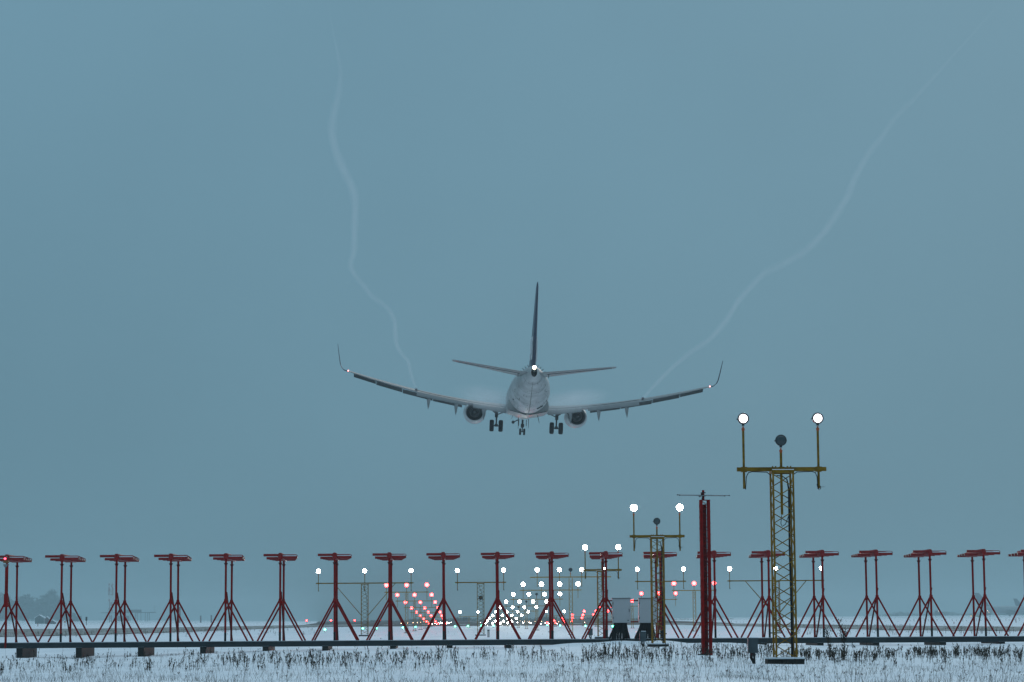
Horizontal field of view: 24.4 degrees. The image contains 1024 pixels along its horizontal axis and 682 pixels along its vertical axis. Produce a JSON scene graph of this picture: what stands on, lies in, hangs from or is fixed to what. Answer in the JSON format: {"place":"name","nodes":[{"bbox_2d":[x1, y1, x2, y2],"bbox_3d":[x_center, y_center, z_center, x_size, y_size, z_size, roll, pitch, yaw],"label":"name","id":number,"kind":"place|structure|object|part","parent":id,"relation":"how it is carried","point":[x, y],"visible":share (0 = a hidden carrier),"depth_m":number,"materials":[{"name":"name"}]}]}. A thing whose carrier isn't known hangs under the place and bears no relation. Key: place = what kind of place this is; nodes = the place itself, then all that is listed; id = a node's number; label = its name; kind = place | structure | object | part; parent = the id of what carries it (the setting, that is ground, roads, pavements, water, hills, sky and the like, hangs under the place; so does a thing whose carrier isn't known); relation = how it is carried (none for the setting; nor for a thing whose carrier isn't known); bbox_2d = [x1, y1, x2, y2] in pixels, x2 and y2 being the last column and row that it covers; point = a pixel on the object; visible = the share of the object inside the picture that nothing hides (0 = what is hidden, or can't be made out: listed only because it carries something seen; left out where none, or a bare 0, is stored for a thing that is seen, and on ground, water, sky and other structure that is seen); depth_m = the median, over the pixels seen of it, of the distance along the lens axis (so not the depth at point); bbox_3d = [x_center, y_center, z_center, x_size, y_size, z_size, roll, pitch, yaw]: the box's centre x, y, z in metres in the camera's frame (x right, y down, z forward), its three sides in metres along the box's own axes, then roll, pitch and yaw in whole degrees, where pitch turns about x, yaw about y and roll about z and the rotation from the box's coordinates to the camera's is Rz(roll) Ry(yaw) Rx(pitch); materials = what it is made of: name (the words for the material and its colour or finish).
{"place":"outdoors","nodes":[
{"label":"outdoors","id":0,"kind":"place"},
{"bbox_2d":[0,615,1023,681],"bbox_3d":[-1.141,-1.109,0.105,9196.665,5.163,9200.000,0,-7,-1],"label":"ground","id":1,"kind":"structure","parent":0,"point":[452,632],"depth_m":58.26,"materials":[{"name":"white snow"}]},
{"bbox_2d":[3,556,8,647],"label":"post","id":2,"kind":"object","parent":1,"relation":"on","point":[6,560],"visible":1,"depth_m":86.79,"materials":[{"name":"red metal"}]},
{"bbox_2d":[16,648,36,657],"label":"footing","id":3,"kind":"object","parent":1,"relation":"on","point":[21,652],"visible":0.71,"depth_m":87.36,"materials":[{"name":"concrete"}]},
{"bbox_2d":[34,615,44,623],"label":"hut","id":4,"kind":"object","parent":1,"relation":"on","point":[39,619],"visible":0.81,"depth_m":1681.34,"materials":[{"name":"white"}]},
{"bbox_2d":[0,589,81,620],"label":"wood","id":5,"kind":"object","parent":1,"relation":"on","point":[46,605],"visible":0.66,"depth_m":2945.91,"materials":[{"name":"grey plant"}]},
{"bbox_2d":[76,648,93,657],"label":"footing","id":6,"kind":"object","parent":1,"relation":"on","point":[84,651],"visible":0.71,"depth_m":87.40,"materials":[{"name":"concrete"}]},
{"bbox_2d":[108,582,113,622],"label":"radio tower","id":7,"kind":"structure","parent":1,"relation":"on","point":[111,600],"depth_m":2276.83,"materials":[{"name":"grey metal"}]},
{"bbox_2d":[101,610,155,620],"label":"platform","id":8,"kind":"structure","parent":1,"relation":"on","point":[132,611],"depth_m":2474.01,"materials":[{"name":"grey metal"}]},
{"bbox_2d":[138,647,154,656],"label":"footing","id":9,"kind":"object","parent":1,"relation":"on","point":[145,650],"visible":0.64,"depth_m":87.27,"materials":[{"name":"concrete"}]},
{"bbox_2d":[0,624,360,636],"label":"grass verge","id":10,"kind":"object","parent":1,"relation":"on","point":[28,632],"depth_m":256.11,"materials":[{"name":"white snow"}]},
{"bbox_2d":[200,646,214,653],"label":"footing","id":11,"kind":"object","parent":1,"relation":"on","point":[205,649],"visible":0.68,"depth_m":87.04,"materials":[{"name":"concrete"}]},
{"bbox_2d":[263,647,274,650],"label":"footing","id":12,"kind":"object","parent":1,"relation":"on","point":[268,648],"visible":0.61,"depth_m":86.93,"materials":[{"name":"concrete"}]},
{"bbox_2d":[322,646,331,650],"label":"footing","id":13,"kind":"object","parent":1,"relation":"on","point":[324,648],"visible":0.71,"depth_m":86.97,"materials":[{"name":"concrete"}]},
{"bbox_2d":[316,569,413,635],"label":"crossbar mast","id":14,"kind":"object","parent":1,"relation":"on","point":[364,583],"visible":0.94,"depth_m":136.41,"materials":[{"name":"metal"}]},
{"bbox_2d":[384,583,428,632],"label":"red light mast","id":15,"kind":"object","parent":1,"relation":"on","point":[407,585],"visible":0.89,"depth_m":166.24,"materials":[{"name":"metal"}]},
{"bbox_2d":[396,593,432,630],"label":"red light mast","id":16,"kind":"object","parent":1,"relation":"on","point":[414,595],"visible":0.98,"depth_m":195.98,"materials":[{"name":"metal"}]},
{"bbox_2d":[404,601,436,629],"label":"red light mast","id":17,"kind":"object","parent":1,"relation":"on","point":[420,602],"visible":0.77,"depth_m":225.72,"materials":[{"name":"metal"}]},
{"bbox_2d":[410,606,438,627],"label":"red light mast","id":18,"kind":"object","parent":1,"relation":"on","point":[411,612],"visible":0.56,"depth_m":255.46,"materials":[{"name":"metal"}]},
{"bbox_2d":[416,611,440,627],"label":"red light mast","id":19,"kind":"object","parent":1,"relation":"on","point":[427,616],"visible":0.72,"depth_m":285.19,"materials":[{"name":"metal"}]},
{"bbox_2d":[455,568,505,635],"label":"crossbar mast","id":20,"kind":"object","parent":1,"relation":"on","point":[481,597],"visible":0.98,"depth_m":136.52,"materials":[{"name":"metal"}]},
{"bbox_2d":[491,614,522,625],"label":"light mast","id":21,"kind":"object","parent":1,"relation":"on","point":[492,615],"visible":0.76,"depth_m":315.17,"materials":[{"name":"paint"}]},
{"bbox_2d":[0,639,1022,674],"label":"dry weeds","id":22,"kind":"object","parent":1,"relation":"on","point":[956,650],"visible":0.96,"depth_m":52.10,"materials":[{"name":"plant"}]},
{"bbox_2d":[0,636,1023,647],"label":"beam","id":23,"kind":"structure","parent":1,"relation":"on","point":[454,642],"depth_m":87.16,"materials":[{"name":"metal"}]},
{"bbox_2d":[0,554,37,642],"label":"localizer antenna","id":24,"kind":"object","parent":23,"relation":"on","point":[16,559],"visible":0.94,"depth_m":88.95,"materials":[{"name":"red metal"}]},
{"bbox_2d":[38,554,91,641],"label":"localizer antenna","id":25,"kind":"object","parent":23,"relation":"on","point":[61,558],"visible":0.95,"depth_m":87.39,"materials":[{"name":"red paint"}]},
{"bbox_2d":[92,554,146,641],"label":"localizer antenna","id":26,"kind":"object","parent":23,"relation":"on","point":[117,558],"visible":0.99,"depth_m":87.39,"materials":[{"name":"red paint"}]},
{"bbox_2d":[147,553,199,641],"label":"localizer antenna","id":27,"kind":"object","parent":23,"relation":"on","point":[171,558],"visible":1,"depth_m":87.42,"materials":[{"name":"red paint"}]},
{"bbox_2d":[202,553,253,640],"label":"localizer antenna","id":28,"kind":"object","parent":23,"relation":"on","point":[226,603],"visible":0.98,"depth_m":87.46,"materials":[{"name":"red paint"}]},
{"bbox_2d":[257,553,305,640],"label":"localizer antenna","id":29,"kind":"object","parent":23,"relation":"on","point":[281,602],"visible":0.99,"depth_m":87.53,"materials":[{"name":"red paint"}]},
{"bbox_2d":[311,552,358,640],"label":"localizer antenna","id":30,"kind":"object","parent":23,"relation":"on","point":[335,603],"visible":0.98,"depth_m":87.54,"materials":[{"name":"red paint"}]},
{"bbox_2d":[366,552,413,639],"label":"localizer antenna","id":31,"kind":"object","parent":23,"relation":"on","point":[389,557],"visible":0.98,"depth_m":87.61,"materials":[{"name":"red paint"}]},
{"bbox_2d":[421,552,466,639],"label":"localizer antenna","id":32,"kind":"object","parent":23,"relation":"on","point":[444,556],"visible":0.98,"depth_m":87.57,"materials":[{"name":"red paint"}]},
{"bbox_2d":[475,551,520,639],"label":"localizer antenna","id":33,"kind":"object","parent":23,"relation":"on","point":[497,556],"visible":0.99,"depth_m":87.61,"materials":[{"name":"red paint"}]},
{"bbox_2d":[528,551,575,638],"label":"localizer antenna","id":34,"kind":"object","parent":23,"relation":"on","point":[550,556],"visible":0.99,"depth_m":87.72,"materials":[{"name":"red paint"}]},
{"bbox_2d":[581,551,628,638],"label":"localizer antenna","id":35,"kind":"object","parent":23,"relation":"on","point":[605,555],"visible":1,"depth_m":87.80,"materials":[{"name":"red paint"}]},
{"bbox_2d":[609,598,630,639],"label":"cabinet","id":36,"kind":"object","parent":23,"relation":"on","point":[621,613],"visible":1,"depth_m":87.21,"materials":[{"name":"grey metal"}]},
{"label":"door","id":37,"kind":"part","parent":36,"relation":"part of","materials":[{"name":"grey paint"}]},
{"bbox_2d":[605,600,661,622],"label":"cabinet rack","id":38,"kind":"object","parent":36,"relation":"attached to","point":[631,621],"visible":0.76,"depth_m":87.41,"materials":[{"name":"metal"}]},
{"bbox_2d":[634,598,656,639],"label":"cabinet","id":39,"kind":"object","parent":23,"relation":"on","point":[644,612],"visible":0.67,"depth_m":87.23,"materials":[{"name":"grey metal"}]},
{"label":"door","id":40,"kind":"part","parent":39,"relation":"part of","materials":[{"name":"grey paint"}]},
{"bbox_2d":[635,551,683,637],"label":"localizer antenna","id":41,"kind":"object","parent":23,"relation":"on","point":[667,554],"visible":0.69,"depth_m":87.83,"materials":[{"name":"red paint"}]},
{"bbox_2d":[687,550,738,637],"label":"localizer antenna","id":42,"kind":"object","parent":23,"relation":"on","point":[714,554],"visible":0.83,"depth_m":87.79,"materials":[{"name":"red paint"}]},
{"bbox_2d":[741,550,790,637],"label":"localizer antenna","id":43,"kind":"object","parent":23,"relation":"on","point":[762,554],"visible":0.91,"depth_m":87.99,"materials":[{"name":"red paint"}]},
{"bbox_2d":[794,550,844,636],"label":"localizer antenna","id":44,"kind":"object","parent":23,"relation":"on","point":[817,554],"visible":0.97,"depth_m":88.13,"materials":[{"name":"red paint"}]},
{"bbox_2d":[846,549,900,636],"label":"localizer antenna","id":45,"kind":"object","parent":23,"relation":"on","point":[875,553],"visible":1,"depth_m":88.21,"materials":[{"name":"red paint"}]},
{"bbox_2d":[898,549,954,636],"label":"localizer antenna","id":46,"kind":"object","parent":23,"relation":"on","point":[929,553],"visible":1,"depth_m":88.38,"materials":[{"name":"red paint"}]},
{"bbox_2d":[952,549,1008,635],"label":"localizer antenna","id":47,"kind":"object","parent":23,"relation":"on","point":[976,553],"visible":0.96,"depth_m":88.30,"materials":[{"name":"red paint"}]},
{"bbox_2d":[1004,550,1023,635],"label":"localizer antenna","id":48,"kind":"object","parent":23,"relation":"on","point":[1020,553],"visible":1,"depth_m":89.87,"materials":[{"name":"red paint"}]},
{"bbox_2d":[2,624,1023,658],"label":"dry weeds","id":49,"kind":"object","parent":1,"relation":"on","point":[511,631],"visible":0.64,"depth_m":149.69,"materials":[{"name":"plant"}]},
{"bbox_2d":[306,619,720,626],"bbox_3d":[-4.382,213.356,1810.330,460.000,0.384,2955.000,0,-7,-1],"label":"runway","id":50,"kind":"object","parent":1,"relation":"on","point":[472,623],"visible":0.45,"depth_m":588.96,"materials":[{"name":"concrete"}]},
{"bbox_2d":[486,620,512,624],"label":"light mast","id":51,"kind":"object","parent":50,"relation":"on","point":[503,622],"visible":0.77,"depth_m":374.69,"materials":[{"name":"paint"}]},
{"bbox_2d":[423,621,601,624],"bbox_3d":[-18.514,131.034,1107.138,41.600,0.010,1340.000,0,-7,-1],"label":"runway markings","id":52,"kind":"object","parent":50,"relation":"on","point":[478,622],"visible":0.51,"depth_m":457.03,"materials":[{"name":"grey paint"}]},
{"bbox_2d":[9,635,1023,681],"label":"seed heads","id":53,"kind":"object","parent":1,"relation":"on","point":[850,664],"visible":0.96,"depth_m":37.20,"materials":[{"name":"beige plant"}]},
{"bbox_2d":[499,606,537,627],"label":"light mast","id":54,"kind":"object","parent":1,"relation":"on","point":[512,607],"visible":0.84,"depth_m":255.72,"materials":[{"name":"metal"}]},
{"bbox_2d":[505,600,547,628],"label":"light mast","id":55,"kind":"object","parent":1,"relation":"on","point":[519,601],"visible":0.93,"depth_m":225.94,"materials":[{"name":"paint"}]},
{"bbox_2d":[331,615,732,621],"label":"treeline","id":56,"kind":"object","parent":1,"relation":"on","point":[493,619],"visible":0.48,"depth_m":1680.22,"materials":[{"name":"grey plant"}]},
{"bbox_2d":[510,592,561,623],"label":"light mast","id":57,"kind":"object","parent":1,"relation":"on","point":[529,594],"visible":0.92,"depth_m":196.21,"materials":[{"name":"metal"}]},
{"bbox_2d":[520,582,579,597],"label":"light mast","id":58,"kind":"object","parent":1,"relation":"on","point":[541,584],"visible":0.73,"depth_m":166.49,"materials":[{"name":"metal"}]},
{"bbox_2d":[530,568,610,634],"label":"light mast","id":59,"kind":"object","parent":1,"relation":"on","point":[558,569],"visible":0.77,"depth_m":136.70,"materials":[{"name":"metal"}]},
{"bbox_2d":[588,628,592,638],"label":"junction box","id":60,"kind":"object","parent":1,"relation":"on","point":[590,632],"visible":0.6,"depth_m":103.27,"materials":[{"name":"white metal"}]},
{"bbox_2d":[582,545,621,638],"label":"light mast","id":61,"kind":"object","parent":1,"relation":"on","point":[585,547],"visible":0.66,"depth_m":106.89,"materials":[{"name":"metal"}]},
{"bbox_2d":[639,631,645,646],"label":"junction box","id":62,"kind":"object","parent":1,"relation":"on","point":[642,636],"visible":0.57,"depth_m":73.49,"materials":[{"name":"white metal"}]},
{"bbox_2d":[630,504,684,646],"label":"light mast","id":63,"kind":"object","parent":1,"relation":"on","point":[656,521],"visible":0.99,"depth_m":77.14,"materials":[{"name":"metal"}]},
{"bbox_2d":[640,592,676,619],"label":"red light mast","id":64,"kind":"object","parent":1,"relation":"on","point":[674,593],"visible":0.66,"depth_m":196.48,"materials":[{"name":"paint"}]},
{"bbox_2d":[635,567,685,633],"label":"crossbar mast","id":65,"kind":"object","parent":1,"relation":"on","point":[637,570],"visible":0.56,"depth_m":136.81,"materials":[{"name":"metal"}]},
{"bbox_2d":[671,581,713,630],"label":"red light mast","id":66,"kind":"object","parent":1,"relation":"on","point":[693,583],"visible":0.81,"depth_m":166.69,"materials":[{"name":"metal"}]},
{"bbox_2d":[677,490,729,654],"bbox_3d":[4.630,5.551,56.796,1.270,3.964,0.376,0,-7,-1],"label":"monitor mast","id":67,"kind":"object","parent":1,"relation":"on","point":[705,559],"visible":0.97,"depth_m":56.80,"materials":[{"name":"red metal"}]},
{"bbox_2d":[747,637,757,663],"bbox_3d":[4.737,6.076,46.190,0.275,0.610,0.198,0,-7,-1],"label":"junction box","id":68,"kind":"object","parent":1,"relation":"on","point":[752,646],"visible":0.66,"depth_m":46.18,"materials":[{"name":"white metal"}]},
{"bbox_2d":[727,566,821,633],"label":"crossbar mast","id":69,"kind":"object","parent":1,"relation":"on","point":[729,581],"visible":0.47,"depth_m":136.91,"materials":[{"name":"metal"}]},
{"bbox_2d":[736,413,825,663],"bbox_3d":[5.404,3.947,47.216,1.790,5.064,0.615,0,-7,-1],"label":"light mast","id":70,"kind":"object","parent":1,"relation":"on","point":[781,440],"visible":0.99,"depth_m":47.35,"materials":[{"name":"metal"}]},
{"bbox_2d":[806,642,823,645],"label":"footing","id":71,"kind":"object","parent":1,"relation":"on","point":[819,644],"visible":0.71,"depth_m":87.45,"materials":[{"name":"concrete"}]},
{"bbox_2d":[824,626,834,660],"bbox_3d":[6.631,6.330,49.533,0.277,0.788,0.150,-2,-7,12],"label":"tall weed","id":72,"kind":"object","parent":1,"relation":"on","point":[829,646],"visible":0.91,"depth_m":49.53,"materials":[{"name":"black plant"}]},
{"bbox_2d":[836,617,847,660],"bbox_3d":[6.817,6.177,48.922,0.249,0.968,0.150,0,-7,-1],"label":"tall weed","id":73,"kind":"object","parent":1,"relation":"on","point":[842,655],"visible":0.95,"depth_m":48.91,"materials":[{"name":"black plant"}]},
{"bbox_2d":[666,623,1023,630],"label":"grass verge","id":74,"kind":"object","parent":1,"relation":"on","point":[893,628],"depth_m":206.55,"materials":[{"name":"white snow"}]},
{"bbox_2d":[860,643,878,645],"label":"footing","id":75,"kind":"object","parent":1,"relation":"on","point":[873,644],"visible":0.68,"depth_m":88.06,"materials":[{"name":"concrete"}]},
{"bbox_2d":[924,642,945,644],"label":"footing","id":76,"kind":"object","parent":1,"relation":"on","point":[933,643],"visible":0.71,"depth_m":88.55,"materials":[{"name":"concrete"}]},
{"bbox_2d":[879,611,1023,615],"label":"treeline","id":77,"kind":"object","parent":1,"relation":"on","point":[944,614],"visible":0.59,"depth_m":2974.83,"materials":[{"name":"grey plant"}]},
{"bbox_2d":[981,642,1004,643],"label":"footing","id":78,"kind":"object","parent":1,"relation":"on","point":[994,642],"visible":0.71,"depth_m":88.14,"materials":[{"name":"concrete"}]},
{"bbox_2d":[975,593,1023,615],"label":"parked aircraft","id":79,"kind":"object","parent":1,"relation":"on","point":[1009,610],"visible":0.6,"depth_m":2390.22,"materials":[{"name":"grey"}]},
{"bbox_2d":[0,648,1023,681],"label":"short grass","id":80,"kind":"structure","parent":0,"point":[213,676],"depth_m":38.85,"materials":[{"name":"beige plant"}]},
{"bbox_2d":[0,0,1023,620],"label":"sky","id":81,"kind":"structure","parent":0,"point":[203,203],"materials":[{"name":"blue"}]},
{"bbox_2d":[338,282,722,434],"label":"airliner","id":82,"kind":"object","parent":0,"point":[527,394],"visible":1,"depth_m":223.65,"materials":[{"name":"grey paint"}]},
{"bbox_2d":[631,599,633,627],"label":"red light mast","id":83,"kind":"object","parent":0,"point":[631,616],"visible":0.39,"depth_m":225.97,"materials":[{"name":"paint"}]},
{"bbox_2d":[934,611,942,616],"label":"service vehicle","id":84,"kind":"object","parent":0,"point":[936,613],"visible":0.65,"depth_m":2293.77,"materials":[{"name":"grey"}]},
{"bbox_2d":[1014,599,1021,605],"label":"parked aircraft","id":85,"kind":"object","parent":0,"point":[1017,602],"visible":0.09,"depth_m":2496.79,"materials":[{"name":"grey"}]}
]}

